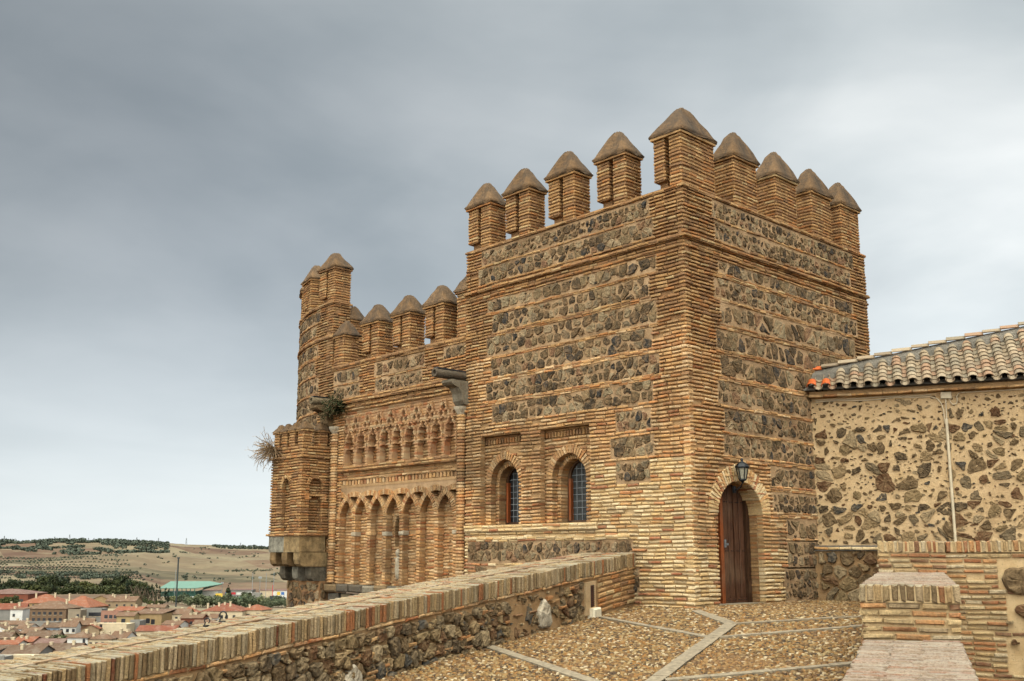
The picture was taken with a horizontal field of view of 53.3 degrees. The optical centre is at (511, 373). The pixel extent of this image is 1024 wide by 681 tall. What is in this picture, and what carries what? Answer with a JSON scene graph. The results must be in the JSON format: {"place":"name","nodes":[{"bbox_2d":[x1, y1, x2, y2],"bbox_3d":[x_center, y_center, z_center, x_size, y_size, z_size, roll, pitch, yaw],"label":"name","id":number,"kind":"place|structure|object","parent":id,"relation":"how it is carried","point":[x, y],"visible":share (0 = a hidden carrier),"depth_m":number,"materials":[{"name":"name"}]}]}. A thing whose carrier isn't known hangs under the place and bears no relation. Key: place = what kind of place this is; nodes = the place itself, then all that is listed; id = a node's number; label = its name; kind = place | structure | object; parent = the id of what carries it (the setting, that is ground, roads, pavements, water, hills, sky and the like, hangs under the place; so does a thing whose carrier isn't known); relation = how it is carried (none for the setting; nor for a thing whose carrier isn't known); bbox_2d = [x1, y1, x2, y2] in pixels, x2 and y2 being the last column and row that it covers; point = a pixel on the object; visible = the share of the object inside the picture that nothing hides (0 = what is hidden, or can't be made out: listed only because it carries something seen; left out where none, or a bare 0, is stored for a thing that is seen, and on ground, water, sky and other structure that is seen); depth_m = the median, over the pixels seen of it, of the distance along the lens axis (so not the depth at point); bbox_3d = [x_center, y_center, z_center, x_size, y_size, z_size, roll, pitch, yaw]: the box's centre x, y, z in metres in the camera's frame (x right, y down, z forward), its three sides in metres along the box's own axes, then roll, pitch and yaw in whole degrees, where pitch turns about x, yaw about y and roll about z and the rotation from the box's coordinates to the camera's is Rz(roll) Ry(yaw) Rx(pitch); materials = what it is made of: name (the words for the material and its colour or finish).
{"place":"outdoors","nodes":[
{"label":"outdoors","id":0,"kind":"place"},
{"bbox_2d":[0,541,358,636],"bbox_3d":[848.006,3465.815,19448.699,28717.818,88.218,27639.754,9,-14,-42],"label":"hills","id":1,"kind":"structure","parent":0,"point":[215,568],"depth_m":1841.95,"materials":[{"name":"soil"}]},
{"bbox_2d":[0,645,9,652],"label":"house","id":2,"kind":"structure","parent":1,"relation":"on","point":[3,647],"depth_m":308.25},
{"bbox_2d":[0,622,10,631],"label":"house","id":3,"kind":"structure","parent":1,"relation":"on","point":[4,626],"depth_m":410.78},
{"bbox_2d":[0,596,12,602],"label":"courtyard tree","id":4,"kind":"object","parent":1,"relation":"on","point":[4,599],"visible":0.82,"depth_m":593.49,"materials":[{"name":"green plant"}]},
{"bbox_2d":[0,654,16,659],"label":"house","id":5,"kind":"structure","parent":1,"relation":"on","point":[6,656],"depth_m":278.58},
{"bbox_2d":[0,630,18,639],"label":"house","id":6,"kind":"structure","parent":1,"relation":"on","point":[5,633],"depth_m":376.39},
{"bbox_2d":[0,602,28,619],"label":"house","id":7,"kind":"structure","parent":1,"relation":"on","point":[5,611],"depth_m":493.07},
{"bbox_2d":[0,637,28,644],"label":"house","id":8,"kind":"structure","parent":1,"relation":"on","point":[12,641],"depth_m":341.57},
{"bbox_2d":[5,579,23,587],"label":"park tree","id":9,"kind":"object","parent":1,"relation":"on","point":[12,583],"visible":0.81,"depth_m":862.87,"materials":[{"name":"green plant"}]},
{"bbox_2d":[8,626,20,635],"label":"house","id":10,"kind":"structure","parent":1,"relation":"on","point":[13,628],"depth_m":385.24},
{"bbox_2d":[8,595,21,602],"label":"courtyard tree","id":11,"kind":"object","parent":1,"relation":"on","point":[16,599],"visible":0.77,"depth_m":594.84,"materials":[{"name":"green plant"}]},
{"bbox_2d":[2,618,31,626],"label":"house","id":12,"kind":"structure","parent":1,"relation":"on","point":[16,622],"depth_m":430.42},
{"bbox_2d":[9,606,29,619],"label":"house","id":13,"kind":"structure","parent":1,"relation":"on","point":[21,613],"depth_m":468.08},
{"bbox_2d":[0,589,47,601],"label":"brick hall","id":14,"kind":"structure","parent":1,"relation":"on","point":[23,595],"depth_m":629.19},
{"bbox_2d":[13,654,34,659],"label":"house","id":15,"kind":"structure","parent":1,"relation":"on","point":[19,655],"depth_m":280.68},
{"bbox_2d":[18,582,35,590],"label":"park tree","id":16,"kind":"object","parent":1,"relation":"on","point":[25,586],"visible":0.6,"depth_m":823.44,"materials":[{"name":"green plant"}]},
{"bbox_2d":[0,644,54,653],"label":"roof","id":17,"kind":"structure","parent":1,"relation":"on","point":[27,649],"depth_m":303.25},
{"bbox_2d":[15,622,39,630],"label":"house","id":18,"kind":"structure","parent":1,"relation":"on","point":[21,626],"depth_m":410.72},
{"bbox_2d":[15,635,40,644],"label":"house","id":19,"kind":"structure","parent":1,"relation":"on","point":[31,640],"depth_m":355.79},
{"bbox_2d":[21,580,37,586],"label":"park tree","id":20,"kind":"object","parent":1,"relation":"on","point":[31,581],"visible":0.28,"depth_m":879.02,"materials":[{"name":"green plant"}]},
{"bbox_2d":[19,625,46,635],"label":"house","id":21,"kind":"structure","parent":1,"relation":"on","point":[25,630],"depth_m":386.11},
{"bbox_2d":[28,585,40,590],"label":"park tree","id":22,"kind":"object","parent":1,"relation":"on","point":[35,587],"visible":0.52,"depth_m":824.70,"materials":[{"name":"green plant"}]},
{"bbox_2d":[35,575,49,585],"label":"park tree","id":23,"kind":"object","parent":1,"relation":"on","point":[42,579],"visible":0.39,"depth_m":931.17,"materials":[{"name":"green plant"}]},
{"bbox_2d":[21,593,65,605],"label":"house","id":24,"kind":"structure","parent":1,"relation":"on","point":[40,599],"depth_m":580.74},
{"bbox_2d":[36,585,51,593],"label":"park tree","id":25,"kind":"object","parent":1,"relation":"on","point":[45,588],"visible":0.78,"depth_m":825.91,"materials":[{"name":"green plant"}]},
{"bbox_2d":[29,621,60,625],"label":"house","id":26,"kind":"structure","parent":1,"relation":"on","point":[39,623],"depth_m":428.29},
{"bbox_2d":[26,629,64,637],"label":"house","id":27,"kind":"structure","parent":1,"relation":"on","point":[40,633],"depth_m":366.58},
{"bbox_2d":[34,636,66,643],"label":"house","id":28,"kind":"structure","parent":1,"relation":"on","point":[47,639],"depth_m":336.92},
{"bbox_2d":[40,621,60,629],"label":"house","id":29,"kind":"structure","parent":1,"relation":"on","point":[47,625],"depth_m":414.52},
{"bbox_2d":[46,583,59,593],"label":"park tree","id":30,"kind":"object","parent":1,"relation":"on","point":[54,588],"visible":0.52,"depth_m":839.41,"materials":[{"name":"green plant"}]},
{"bbox_2d":[26,599,82,620],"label":"apartment block","id":31,"kind":"structure","parent":1,"relation":"on","point":[51,611],"depth_m":487.65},
{"bbox_2d":[43,574,65,585],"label":"park tree","id":32,"kind":"object","parent":1,"relation":"on","point":[54,578],"visible":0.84,"depth_m":906.91,"materials":[{"name":"green plant"}]},
{"bbox_2d":[49,634,66,637],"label":"garden tree","id":33,"kind":"object","parent":1,"relation":"on","point":[57,636],"visible":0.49,"depth_m":341.07,"materials":[{"name":"green plant"}]},
{"bbox_2d":[35,640,87,651],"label":"roof","id":34,"kind":"structure","parent":1,"relation":"on","point":[60,646],"depth_m":314.14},
{"bbox_2d":[55,587,68,594],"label":"park tree","id":35,"kind":"object","parent":1,"relation":"on","point":[63,590],"visible":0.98,"depth_m":823.46,"materials":[{"name":"green plant"}]},
{"bbox_2d":[0,552,129,579],"bbox_3d":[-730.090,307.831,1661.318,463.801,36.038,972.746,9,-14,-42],"label":"olive grove","id":36,"kind":"object","parent":1,"relation":"on","point":[22,575],"visible":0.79,"depth_m":1365.33,"materials":[{"name":"green plant"}]},
{"bbox_2d":[60,577,70,586],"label":"park tree","id":37,"kind":"object","parent":1,"relation":"on","point":[68,579],"visible":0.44,"depth_m":921.34,"materials":[{"name":"green plant"}]},
{"bbox_2d":[63,581,75,587],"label":"park tree","id":38,"kind":"object","parent":1,"relation":"on","point":[72,583],"visible":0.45,"depth_m":860.26,"materials":[{"name":"green plant"}]},
{"bbox_2d":[59,619,82,633],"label":"house","id":39,"kind":"structure","parent":1,"relation":"on","point":[71,626],"depth_m":409.50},
{"bbox_2d":[68,585,84,593],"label":"park tree","id":40,"kind":"object","parent":1,"relation":"on","point":[76,589],"visible":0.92,"depth_m":831.54,"materials":[{"name":"green plant"}]},
{"bbox_2d":[68,609,86,620],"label":"house","id":41,"kind":"structure","parent":1,"relation":"on","point":[74,613],"depth_m":468.08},
{"bbox_2d":[65,629,96,644],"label":"house","id":42,"kind":"structure","parent":1,"relation":"on","point":[81,637],"depth_m":335.08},
{"bbox_2d":[71,616,96,627],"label":"house","id":43,"kind":"structure","parent":1,"relation":"on","point":[85,622],"depth_m":420.84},
{"bbox_2d":[79,581,92,587],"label":"park tree","id":44,"kind":"object","parent":1,"relation":"on","point":[85,584],"visible":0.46,"depth_m":873.11,"materials":[{"name":"green plant"}]},
{"bbox_2d":[68,593,108,607],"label":"house","id":45,"kind":"structure","parent":1,"relation":"on","point":[85,602],"depth_m":562.95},
{"bbox_2d":[81,622,101,634],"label":"house","id":46,"kind":"structure","parent":1,"relation":"on","point":[94,628],"depth_m":393.99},
{"bbox_2d":[81,608,107,621],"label":"house","id":47,"kind":"structure","parent":1,"relation":"on","point":[94,613],"depth_m":477.70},
{"bbox_2d":[86,586,102,593],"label":"park tree","id":48,"kind":"object","parent":1,"relation":"on","point":[94,589],"visible":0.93,"depth_m":831.23,"materials":[{"name":"green plant"}]},
{"bbox_2d":[88,631,117,643],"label":"house","id":49,"kind":"structure","parent":1,"relation":"on","point":[100,638],"depth_m":335.58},
{"bbox_2d":[94,593,113,603],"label":"house","id":50,"kind":"structure","parent":1,"relation":"on","point":[102,598],"depth_m":586.41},
{"bbox_2d":[98,585,109,593],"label":"park tree","id":51,"kind":"object","parent":1,"relation":"on","point":[103,587],"visible":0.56,"depth_m":837.71,"materials":[{"name":"green plant"}]},
{"bbox_2d":[99,577,119,586],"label":"park tree","id":52,"kind":"object","parent":1,"relation":"on","point":[105,581],"visible":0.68,"depth_m":866.02,"materials":[{"name":"green plant"}]},
{"bbox_2d":[100,611,123,622],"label":"house","id":53,"kind":"structure","parent":1,"relation":"on","point":[108,616],"depth_m":457.89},
{"bbox_2d":[90,623,134,633],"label":"house","id":54,"kind":"structure","parent":1,"relation":"on","point":[111,627],"depth_m":398.89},
{"bbox_2d":[105,584,120,594],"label":"park tree","id":55,"kind":"object","parent":1,"relation":"on","point":[111,588],"visible":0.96,"depth_m":821.68,"materials":[{"name":"green plant"}]},
{"bbox_2d":[112,575,129,585],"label":"park tree","id":56,"kind":"object","parent":1,"relation":"on","point":[122,579],"visible":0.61,"depth_m":916.70,"materials":[{"name":"green plant"}]},
{"bbox_2d":[117,585,128,593],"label":"park tree","id":57,"kind":"object","parent":1,"relation":"on","point":[122,588],"visible":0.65,"depth_m":833.66,"materials":[{"name":"green plant"}]},
{"bbox_2d":[105,594,142,608],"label":"house","id":58,"kind":"structure","parent":1,"relation":"on","point":[114,602],"depth_m":576.79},
{"bbox_2d":[111,629,136,639],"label":"house","id":59,"kind":"structure","parent":1,"relation":"on","point":[122,634],"depth_m":342.09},
{"bbox_2d":[116,611,140,622],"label":"house","id":60,"kind":"structure","parent":1,"relation":"on","point":[125,617],"depth_m":448.36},
{"bbox_2d":[122,579,137,588],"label":"park tree","id":61,"kind":"object","parent":1,"relation":"on","point":[134,583],"visible":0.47,"depth_m":858.33,"materials":[{"name":"green plant"}]},
{"bbox_2d":[113,604,148,611],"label":"house","id":62,"kind":"structure","parent":1,"relation":"on","point":[136,608],"depth_m":489.37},
{"bbox_2d":[0,537,268,554],"bbox_3d":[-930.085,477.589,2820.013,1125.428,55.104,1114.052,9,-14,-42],"label":"ridge woodland","id":63,"kind":"object","parent":1,"relation":"on","point":[75,549],"visible":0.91,"depth_m":2590.80,"materials":[{"name":"green plant"}]},
{"bbox_2d":[130,620,145,633],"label":"annex building","id":64,"kind":"structure","parent":1,"relation":"on","point":[139,622],"depth_m":408.89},
{"bbox_2d":[137,582,150,588],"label":"park tree","id":65,"kind":"object","parent":1,"relation":"on","point":[141,584],"visible":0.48,"depth_m":869.89,"materials":[{"name":"green plant"}]},
{"bbox_2d":[137,585,155,597],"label":"park tree","id":66,"kind":"object","parent":1,"relation":"on","point":[147,590],"visible":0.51,"depth_m":824.68,"materials":[{"name":"green plant"}]},
{"bbox_2d":[148,590,159,603],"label":"hillside bush","id":67,"kind":"object","parent":1,"relation":"on","point":[155,601],"visible":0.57,"depth_m":618.13,"materials":[{"name":"green plant"}]},
{"bbox_2d":[137,608,174,624],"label":"house","id":68,"kind":"structure","parent":1,"relation":"on","point":[157,616],"depth_m":458.08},
{"bbox_2d":[145,603,169,608],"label":"house","id":69,"kind":"structure","parent":1,"relation":"on","point":[158,605],"depth_m":587.75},
{"bbox_2d":[135,624,181,635],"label":"house","id":70,"kind":"structure","parent":1,"relation":"on","point":[142,629],"depth_m":370.91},
{"bbox_2d":[166,596,175,602],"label":"riverside tree","id":71,"kind":"object","parent":1,"relation":"on","point":[171,598],"visible":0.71,"depth_m":796.47,"materials":[{"name":"green plant"}]},
{"bbox_2d":[161,619,189,627],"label":"house","id":72,"kind":"structure","parent":1,"relation":"on","point":[183,623],"depth_m":410.78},
{"bbox_2d":[175,557,179,606],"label":"floodlight mast","id":73,"kind":"object","parent":1,"relation":"on","point":[178,558],"visible":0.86,"depth_m":685.69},
{"bbox_2d":[167,608,193,619],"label":"house","id":74,"kind":"structure","parent":1,"relation":"on","point":[177,614],"depth_m":468.99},
{"bbox_2d":[177,592,189,602],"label":"riverside tree","id":75,"kind":"object","parent":1,"relation":"on","point":[184,596],"visible":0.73,"depth_m":802.52,"materials":[{"name":"green plant"}]},
{"bbox_2d":[160,581,221,597],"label":"stadium stand","id":76,"kind":"object","parent":1,"relation":"on","point":[190,585],"visible":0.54,"depth_m":970.97,"materials":[{"name":"green metal"}]},
{"bbox_2d":[179,612,208,626],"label":"house","id":77,"kind":"structure","parent":1,"relation":"on","point":[190,618],"depth_m":420.20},
{"bbox_2d":[188,605,200,613],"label":"house","id":78,"kind":"structure","parent":1,"relation":"on","point":[194,609],"depth_m":490.97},
{"bbox_2d":[186,594,204,606],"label":"riverside tree","id":79,"kind":"object","parent":1,"relation":"on","point":[198,598],"visible":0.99,"depth_m":763.24,"materials":[{"name":"green plant"}]},
{"bbox_2d":[114,546,279,583],"bbox_3d":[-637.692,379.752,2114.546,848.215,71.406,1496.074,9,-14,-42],"label":"hillside scrub","id":80,"kind":"object","parent":1,"relation":"on","point":[236,570],"visible":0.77,"depth_m":1818.73,"materials":[{"name":"green plant"}]},
{"bbox_2d":[191,618,216,624],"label":"house","id":81,"kind":"structure","parent":1,"relation":"on","point":[198,622],"depth_m":415.98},
{"bbox_2d":[199,612,218,620],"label":"house","id":82,"kind":"structure","parent":1,"relation":"on","point":[214,616],"depth_m":445.71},
{"bbox_2d":[203,595,220,606],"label":"riverside tree","id":83,"kind":"object","parent":1,"relation":"on","point":[210,600],"visible":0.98,"depth_m":763.36,"materials":[{"name":"green plant"}]},
{"bbox_2d":[202,589,222,597],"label":"warehouse","id":84,"kind":"structure","parent":1,"relation":"on","point":[210,592],"depth_m":988.08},
{"bbox_2d":[201,601,246,618],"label":"house","id":85,"kind":"structure","parent":1,"relation":"on","point":[232,610],"depth_m":508.43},
{"bbox_2d":[220,592,237,603],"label":"riverside tree","id":86,"kind":"object","parent":1,"relation":"on","point":[223,598],"visible":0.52,"depth_m":773.43,"materials":[{"name":"green plant"}]},
{"bbox_2d":[228,597,240,605],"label":"riverside tree","id":87,"kind":"object","parent":1,"relation":"on","point":[233,600],"visible":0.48,"depth_m":769.46,"materials":[{"name":"green plant"}]},
{"bbox_2d":[231,589,255,596],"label":"warehouse","id":88,"kind":"structure","parent":1,"relation":"on","point":[244,590],"depth_m":988.41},
{"bbox_2d":[235,593,256,607],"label":"riverside tree","id":89,"kind":"object","parent":1,"relation":"on","point":[246,598],"visible":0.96,"depth_m":760.87,"materials":[{"name":"green plant"}]},
{"bbox_2d":[244,596,259,607],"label":"riverside tree","id":90,"kind":"object","parent":1,"relation":"on","point":[252,603],"visible":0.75,"depth_m":765.11,"materials":[{"name":"green plant"}]},
{"bbox_2d":[252,592,262,597],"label":"hoarding","id":91,"kind":"object","parent":1,"relation":"on","point":[256,594],"visible":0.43,"depth_m":928.87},
{"bbox_2d":[244,604,271,614],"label":"house","id":92,"kind":"structure","parent":1,"relation":"on","point":[256,608],"depth_m":516.45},
{"bbox_2d":[256,594,268,605],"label":"riverside tree","id":93,"kind":"object","parent":1,"relation":"on","point":[260,598],"visible":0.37,"depth_m":781.00,"materials":[{"name":"green plant"}]},
{"bbox_2d":[260,598,271,607],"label":"riverside tree","id":94,"kind":"object","parent":1,"relation":"on","point":[265,602],"visible":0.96,"depth_m":761.38,"materials":[{"name":"green plant"}]},
{"bbox_2d":[260,589,276,598],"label":"warehouse","id":95,"kind":"structure","parent":1,"relation":"on","point":[268,592],"depth_m":987.97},
{"bbox_2d":[272,595,285,604],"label":"riverside tree","id":96,"kind":"object","parent":1,"relation":"on","point":[278,598],"visible":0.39,"depth_m":783.31,"materials":[{"name":"green plant"}]},
{"bbox_2d":[274,589,286,598],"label":"warehouse","id":97,"kind":"structure","parent":1,"relation":"on","point":[282,590],"depth_m":987.97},
{"bbox_2d":[275,598,286,607],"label":"riverside tree","id":98,"kind":"object","parent":1,"relation":"on","point":[280,602],"visible":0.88,"depth_m":758.10,"materials":[{"name":"green plant"}]},
{"bbox_2d":[0,0,1023,546],"label":"sky","id":99,"kind":"structure","parent":0,"point":[174,173],"materials":[{"name":"grey"}]},
{"bbox_2d":[414,611,861,679],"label":"plaza ground","id":100,"kind":"structure","parent":0,"point":[685,665],"depth_m":12.49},
{"bbox_2d":[0,552,635,680],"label":"parapet wall","id":101,"kind":"structure","parent":100,"relation":"on","point":[375,635],"depth_m":12.94,"materials":[{"name":"stone"}]},
{"bbox_2d":[219,611,226,621],"bbox_3d":[-3.475,2.929,12.267,0.082,0.142,0.074,9,-14,-42],"label":"iron hook","id":102,"kind":"object","parent":101,"relation":"on","point":[225,612],"visible":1,"depth_m":12.26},
{"bbox_2d":[266,107,869,607],"bbox_3d":[-0.506,2.316,26.073,7.716,12.350,17.096,9,-14,-42],"label":"gatehouse","id":103,"kind":"object","parent":100,"relation":"on","point":[628,367],"visible":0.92,"depth_m":20.68,"materials":[{"name":"brick"}]},
{"bbox_2d":[249,430,285,470],"bbox_3d":[-6.323,1.992,26.557,1.126,1.183,1.212,4,-11,-23],"label":"dry bush","id":104,"kind":"object","parent":103,"relation":"on","point":[270,449],"visible":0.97,"depth_m":26.47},
{"bbox_2d":[318,391,347,419],"bbox_3d":[-4.514,0.801,26.099,0.924,0.802,0.963,9,-14,-42],"label":"wall plant","id":105,"kind":"object","parent":103,"relation":"attached to","point":[333,405],"depth_m":25.88,"materials":[{"name":"green plant"}]},
{"bbox_2d":[505,468,520,524],"bbox_3d":[0.107,2.606,21.687,0.100,1.240,0.680,9,-14,-42],"label":"window","id":106,"kind":"structure","parent":103,"relation":"in","point":[512,483],"depth_m":21.79,"materials":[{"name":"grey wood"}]},
{"bbox_2d":[568,460,588,522],"bbox_3d":[1.384,2.353,20.352,0.100,1.270,0.740,9,-14,-42],"label":"window","id":107,"kind":"structure","parent":103,"relation":"in","point":[577,507],"depth_m":20.45,"materials":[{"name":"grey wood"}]},
{"bbox_2d":[716,485,752,603],"bbox_3d":[4.001,3.101,18.937,1.312,2.300,0.170,9,-14,-42],"label":"door","id":108,"kind":"structure","parent":103,"relation":"in","point":[734,552],"depth_m":19.05,"materials":[{"name":"brown wood"}]},
{"bbox_2d":[732,458,748,492],"bbox_3d":[4.164,1.857,18.598,0.327,0.630,0.234,-4,-11,20],"label":"wall lantern","id":109,"kind":"object","parent":103,"relation":"attached to","point":[741,467],"depth_m":18.54,"materials":[{"name":"black metal"}]},
{"bbox_2d":[374,600,862,680],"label":"cobbles","id":110,"kind":"object","parent":100,"relation":"on","point":[613,646],"visible":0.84,"depth_m":13.56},
{"bbox_2d":[486,610,861,680],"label":"paving strips","id":111,"kind":"object","parent":100,"relation":"on","point":[682,659],"visible":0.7,"depth_m":13.38,"materials":[{"name":"stone"}]},
{"bbox_2d":[803,322,1023,600],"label":"side building","id":112,"kind":"structure","parent":100,"relation":"on","point":[925,442],"depth_m":20.06,"materials":[{"name":"stone"}]},
{"bbox_2d":[842,540,1023,680],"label":"stepped wall","id":113,"kind":"structure","parent":100,"relation":"on","point":[941,611],"depth_m":14.38,"materials":[{"name":"brick"}]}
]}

